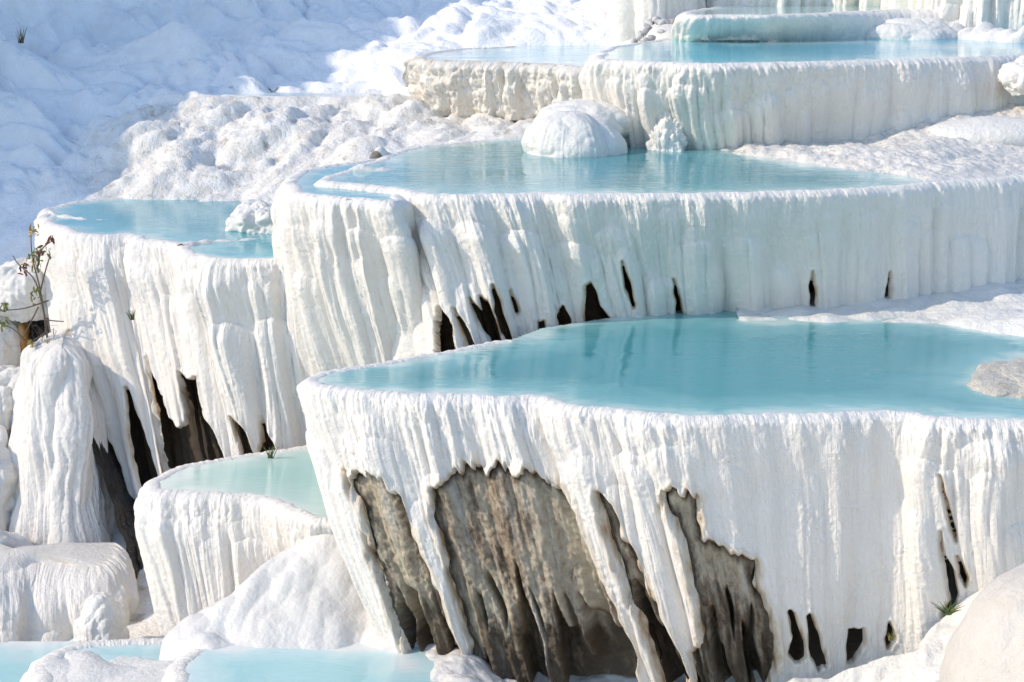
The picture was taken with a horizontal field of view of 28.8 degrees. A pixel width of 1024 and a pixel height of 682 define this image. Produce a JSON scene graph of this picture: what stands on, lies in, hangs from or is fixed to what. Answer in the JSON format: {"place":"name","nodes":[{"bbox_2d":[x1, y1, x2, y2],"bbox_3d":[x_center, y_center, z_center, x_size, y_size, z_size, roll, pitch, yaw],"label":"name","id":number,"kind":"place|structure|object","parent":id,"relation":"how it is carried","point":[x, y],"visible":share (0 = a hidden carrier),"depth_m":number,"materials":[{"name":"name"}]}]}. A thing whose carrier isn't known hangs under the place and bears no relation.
{"place":"outdoors","nodes":[
{"label":"outdoors","id":0,"kind":"place"},
{"bbox_2d":[0,641,80,681],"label":"water","id":1,"kind":"structure","parent":0,"point":[17,658],"depth_m":19.20,"materials":[{"name":"blue liquid"}]},
{"bbox_2d":[43,650,174,681],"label":"rock","id":2,"kind":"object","parent":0,"point":[81,666],"depth_m":17.75,"materials":[{"name":"stone"}]},
{"bbox_2d":[159,534,418,659],"bbox_3d":[-1.905,2.536,18.374,2.590,1.496,1.890,0,12,0],"label":"travertine mound","id":3,"kind":"object","parent":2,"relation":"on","point":[302,594],"visible":0.52,"depth_m":18.11,"materials":[{"name":"white stone"}]},
{"bbox_2d":[63,644,160,661],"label":"water","id":4,"kind":"structure","parent":0,"point":[107,653],"depth_m":18.32,"materials":[{"name":"blue liquid"}]},
{"bbox_2d":[49,199,273,258],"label":"water","id":5,"kind":"structure","parent":0,"point":[180,221],"depth_m":24.13,"materials":[{"name":"blue liquid"}]},
{"bbox_2d":[160,448,327,516],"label":"water","id":6,"kind":"structure","parent":0,"point":[288,476],"depth_m":19.94,"materials":[{"name":"teal liquid"}]},
{"bbox_2d":[263,443,277,457],"bbox_3d":[-2.504,1.147,20.657,0.148,0.159,0.128,8,14,32],"label":"grass tuft","id":7,"kind":"object","parent":6,"relation":"on","point":[271,455],"visible":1,"depth_m":20.67,"materials":[{"name":"green plant"}]},
{"bbox_2d":[185,643,433,681],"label":"water","id":8,"kind":"structure","parent":0,"point":[358,662],"depth_m":17.40,"materials":[{"name":"blue liquid"}]},
{"bbox_2d":[209,92,411,95],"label":"water","id":9,"kind":"structure","parent":0,"point":[302,94],"depth_m":28.80,"materials":[{"name":"liquid"}]},
{"bbox_2d":[295,162,392,199],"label":"water","id":10,"kind":"structure","parent":0,"point":[307,181],"depth_m":21.15,"materials":[{"name":"blue liquid"}]},
{"bbox_2d":[0,0,818,681],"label":"hillside","id":11,"kind":"structure","parent":0,"point":[104,98],"depth_m":29.58,"materials":[{"name":"stone"}]},
{"bbox_2d":[0,425,17,531],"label":"travertine mound","id":12,"kind":"object","parent":11,"relation":"on","point":[8,478],"visible":0.33,"depth_m":22.45,"materials":[{"name":"white stone"}]},
{"bbox_2d":[0,365,19,437],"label":"travertine mound","id":13,"kind":"object","parent":11,"relation":"on","point":[9,375],"visible":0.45,"depth_m":23.17,"materials":[{"name":"white stone"}]},
{"bbox_2d":[0,316,20,365],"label":"travertine mound","id":14,"kind":"object","parent":11,"relation":"on","point":[10,350],"visible":0.38,"depth_m":24.18,"materials":[{"name":"white stone"}]},
{"bbox_2d":[0,529,32,547],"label":"travertine mound","id":15,"kind":"object","parent":11,"relation":"on","point":[12,539],"visible":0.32,"depth_m":21.60,"materials":[{"name":"white stone"}]},
{"bbox_2d":[16,27,26,42],"bbox_3d":[-7.667,-4.799,31.159,0.181,0.279,0.200,-7,14,-29],"label":"grass tuft","id":16,"kind":"object","parent":11,"relation":"on","point":[21,39],"visible":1,"depth_m":31.18,"materials":[{"name":"green plant"}]},
{"bbox_2d":[0,257,48,322],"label":"travertine mound","id":17,"kind":"object","parent":11,"relation":"on","point":[16,289],"visible":0.54,"depth_m":23.99,"materials":[{"name":"white stone"}]},
{"bbox_2d":[17,320,48,352],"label":"cave","id":18,"kind":"structure","parent":11,"relation":"on","point":[22,328],"depth_m":24.44},
{"bbox_2d":[7,327,116,544],"bbox_3d":[-5.326,1.125,22.929,1.799,2.328,2.858,0,12,0],"label":"travertine mound","id":19,"kind":"object","parent":11,"relation":"on","point":[58,424],"visible":0.73,"depth_m":22.23,"materials":[{"name":"white stone"}]},
{"bbox_2d":[0,224,63,347],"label":"shrub","id":20,"kind":"object","parent":19,"relation":"on","point":[40,252],"visible":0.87,"depth_m":22.74,"materials":[{"name":"green plant"}]},
{"bbox_2d":[0,542,138,641],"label":"travertine mound","id":21,"kind":"object","parent":11,"relation":"on","point":[46,590],"visible":0.88,"depth_m":20.76,"materials":[{"name":"white stone"}]},
{"bbox_2d":[20,637,162,681],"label":"travertine terrace","id":22,"kind":"structure","parent":11,"relation":"on","point":[36,672],"depth_m":18.30,"materials":[{"name":"white stone"}]},
{"bbox_2d":[73,592,129,642],"bbox_3d":[-4.136,2.994,20.060,0.563,0.925,0.620,0,12,0],"label":"travertine mound","id":23,"kind":"object","parent":11,"relation":"on","point":[102,616],"visible":0.62,"depth_m":19.86,"materials":[{"name":"white stone"}]},
{"bbox_2d":[92,437,143,579],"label":"cave","id":24,"kind":"structure","parent":11,"relation":"on","point":[122,500],"depth_m":22.36},
{"bbox_2d":[34,197,310,517],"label":"travertine terrace","id":25,"kind":"structure","parent":11,"relation":"on","point":[192,362],"depth_m":22.55,"materials":[{"name":"white stone"}]},
{"bbox_2d":[126,310,135,319],"bbox_3d":[-4.158,-0.280,21.711,0.108,0.124,0.108,-2,12,-11],"label":"grass tuft","id":26,"kind":"object","parent":25,"relation":"on","point":[132,316],"visible":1,"depth_m":21.73,"materials":[{"name":"green plant"}]},
{"bbox_2d":[162,649,203,681],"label":"travertine terrace","id":27,"kind":"structure","parent":11,"relation":"on","point":[175,671],"depth_m":17.33,"materials":[{"name":"white stone"}]},
{"bbox_2d":[134,445,333,635],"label":"travertine terrace","id":28,"kind":"structure","parent":11,"relation":"on","point":[200,550],"depth_m":19.27,"materials":[{"name":"white stone"}]},
{"bbox_2d":[225,199,273,233],"bbox_3d":[-2.885,-1.443,23.733,1.003,0.496,1.073,0,12,0],"label":"travertine mound","id":29,"kind":"object","parent":11,"relation":"on","point":[250,216],"visible":0.4,"depth_m":23.33,"materials":[{"name":"white stone"}]},
{"bbox_2d":[271,158,440,376],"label":"travertine terrace","id":30,"kind":"structure","parent":11,"relation":"on","point":[353,283],"depth_m":20.68,"materials":[{"name":"white stone"}]},
{"bbox_2d":[402,46,583,120],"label":"travertine terrace","id":31,"kind":"structure","parent":11,"relation":"on","point":[511,91],"depth_m":26.93,"materials":[{"name":"white stone"}]},
{"bbox_2d":[533,99,631,137],"bbox_3d":[0.904,-2.736,24.668,1.295,0.531,1.219,0,12,0],"label":"travertine mound","id":32,"kind":"object","parent":11,"relation":"on","point":[618,119],"visible":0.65,"depth_m":24.34,"materials":[{"name":"white stone"}]},
{"bbox_2d":[602,129,627,154],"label":"travertine mound","id":33,"kind":"object","parent":11,"relation":"on","point":[615,141],"visible":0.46,"depth_m":23.80,"materials":[{"name":"white stone"}]},
{"bbox_2d":[637,19,672,42],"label":"rubble bank","id":34,"kind":"structure","parent":11,"relation":"on","point":[667,28],"depth_m":28.95,"materials":[{"name":"stone"}]},
{"bbox_2d":[636,32,643,40],"bbox_3d":[1.880,-4.473,29.256,0.138,0.116,0.162,-17,20,42],"label":"stone","id":35,"kind":"object","parent":34,"relation":"on","point":[639,35],"visible":0.79,"depth_m":29.20,"materials":[{"name":"white stone"}]},
{"bbox_2d":[642,28,649,34],"bbox_3d":[1.961,-4.533,29.166,0.151,0.099,0.122,-30,32,-26],"label":"stone","id":36,"kind":"object","parent":34,"relation":"on","point":[645,31],"visible":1,"depth_m":29.12,"materials":[{"name":"grey stone"}]},
{"bbox_2d":[644,19,653,25],"bbox_3d":[2.032,-4.688,29.421,0.131,0.115,0.178,13,29,-23],"label":"stone","id":37,"kind":"object","parent":34,"relation":"on","point":[650,22],"visible":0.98,"depth_m":29.37,"materials":[{"name":"white stone"}]},
{"bbox_2d":[648,35,654,40],"bbox_3d":[2.025,-4.399,28.892,0.114,0.092,0.104,6,35,8],"label":"stone","id":38,"kind":"object","parent":34,"relation":"on","point":[651,37],"visible":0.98,"depth_m":28.86,"materials":[{"name":"grey stone"}]},
{"bbox_2d":[658,18,664,24],"bbox_3d":[2.198,-4.659,29.127,0.147,0.105,0.120,-24,17,-6],"label":"stone","id":39,"kind":"object","parent":34,"relation":"on","point":[661,22],"visible":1,"depth_m":29.08,"materials":[{"name":"white stone"}]},
{"bbox_2d":[296,340,1023,681],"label":"travertine terrace","id":40,"kind":"structure","parent":11,"relation":"on","point":[524,538],"depth_m":17.19,"materials":[{"name":"white stone"}]},
{"bbox_2d":[886,631,897,640],"bbox_3d":[3.213,2.505,16.836,0.101,0.089,0.093,0,12,0],"label":"grass tuft","id":41,"kind":"object","parent":40,"relation":"on","point":[890,637],"visible":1,"depth_m":16.86,"materials":[{"name":"green plant"}]},
{"bbox_2d":[313,140,1023,359],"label":"travertine terrace","id":42,"kind":"structure","parent":11,"relation":"on","point":[500,266],"depth_m":20.68,"materials":[{"name":"white stone"}]},
{"bbox_2d":[578,21,1023,149],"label":"travertine terrace","id":43,"kind":"structure","parent":11,"relation":"on","point":[713,106],"depth_m":24.31,"materials":[{"name":"white stone"}]},
{"bbox_2d":[998,55,1023,95],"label":"travertine mound","id":44,"kind":"object","parent":43,"relation":"on","point":[1011,77],"visible":1,"depth_m":24.54,"materials":[{"name":"white stone"}]},
{"bbox_2d":[604,0,1023,41],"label":"travertine terrace","id":45,"kind":"structure","parent":11,"relation":"on","point":[625,19],"depth_m":30.02,"materials":[{"name":"white stone"}]},
{"bbox_2d":[427,45,610,65],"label":"water","id":46,"kind":"structure","parent":0,"point":[572,55],"depth_m":28.47,"materials":[{"name":"blue liquid"}]},
{"bbox_2d":[424,644,688,681],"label":"ground","id":47,"kind":"structure","parent":0,"point":[454,665],"depth_m":17.40,"materials":[{"name":"stone"}]},
{"bbox_2d":[329,138,924,193],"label":"water","id":48,"kind":"structure","parent":0,"point":[510,166],"depth_m":22.07,"materials":[{"name":"blue liquid"}]},
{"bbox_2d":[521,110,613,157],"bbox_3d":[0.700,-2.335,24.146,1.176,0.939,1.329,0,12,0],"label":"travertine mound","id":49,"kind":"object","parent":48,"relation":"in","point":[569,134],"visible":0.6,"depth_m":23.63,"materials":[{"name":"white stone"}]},
{"bbox_2d":[645,111,687,151],"bbox_3d":[1.906,-2.326,24.367,0.535,1.151,0.512,10,15,38],"label":"travertine mound","id":50,"kind":"object","parent":48,"relation":"in","point":[667,134],"visible":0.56,"depth_m":24.16,"materials":[{"name":"white stone"}]},
{"bbox_2d":[317,310,1023,418],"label":"water","id":51,"kind":"structure","parent":0,"point":[725,362],"depth_m":18.52,"materials":[{"name":"blue liquid"}]},
{"bbox_2d":[966,357,1023,398],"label":"rock outcrop","id":52,"kind":"object","parent":51,"relation":"in","point":[999,378],"visible":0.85,"depth_m":17.69,"materials":[{"name":"stone"}]},
{"bbox_2d":[691,5,900,14],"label":"water","id":53,"kind":"structure","parent":0,"point":[760,10],"depth_m":29.56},
{"bbox_2d":[604,39,1023,62],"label":"water","id":54,"kind":"structure","parent":0,"point":[669,50],"depth_m":26.26,"materials":[{"name":"blue liquid"}]},
{"bbox_2d":[671,5,958,41],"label":"travertine terrace","id":55,"kind":"structure","parent":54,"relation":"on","point":[688,26],"depth_m":28.11,"materials":[{"name":"white stone"}]},
{"bbox_2d":[866,18,957,39],"bbox_3d":[5.827,-4.442,29.098,1.618,0.556,1.253,0,12,0],"label":"travertine mound","id":56,"kind":"object","parent":54,"relation":"in","point":[912,29],"visible":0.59,"depth_m":28.68,"materials":[{"name":"white stone"}]},
{"bbox_2d":[721,103,1023,182],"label":"ground","id":57,"kind":"structure","parent":0,"point":[920,151],"depth_m":23.15,"materials":[{"name":"stone"}]},
{"bbox_2d":[926,116,1023,145],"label":"travertine mound","id":58,"kind":"object","parent":57,"relation":"on","point":[1001,129],"visible":0.76,"depth_m":24.00,"materials":[{"name":"white stone"}]},
{"bbox_2d":[737,278,1023,336],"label":"ground","id":59,"kind":"structure","parent":0,"point":[994,307],"depth_m":20.94,"materials":[{"name":"stone"}]},
{"bbox_2d":[788,590,980,681],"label":"ground","id":60,"kind":"structure","parent":0,"point":[922,662],"depth_m":16.95,"materials":[{"name":"stone"}]},
{"bbox_2d":[931,599,964,614],"bbox_3d":[3.677,2.260,16.743,0.247,0.116,0.251,-5,13,-23],"label":"grass tuft","id":61,"kind":"object","parent":60,"relation":"on","point":[944,611],"visible":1,"depth_m":16.77,"materials":[{"name":"green plant"}]},
{"bbox_2d":[939,563,1023,681],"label":"boulder","id":62,"kind":"object","parent":60,"relation":"on","point":[985,643],"visible":1,"depth_m":14.07,"materials":[{"name":"stone"}]},
{"label":"stone","id":63,"kind":"object","parent":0,"visible":0},
{"bbox_2d":[640,37,648,41],"bbox_3d":[1.937,-4.370,28.991,0.131,0.110,0.144,8,15,34],"label":"stone","id":64,"kind":"object","parent":63,"relation":"on","point":[644,39],"visible":0.59,"depth_m":28.93,"materials":[{"name":"white stone"}]}
]}

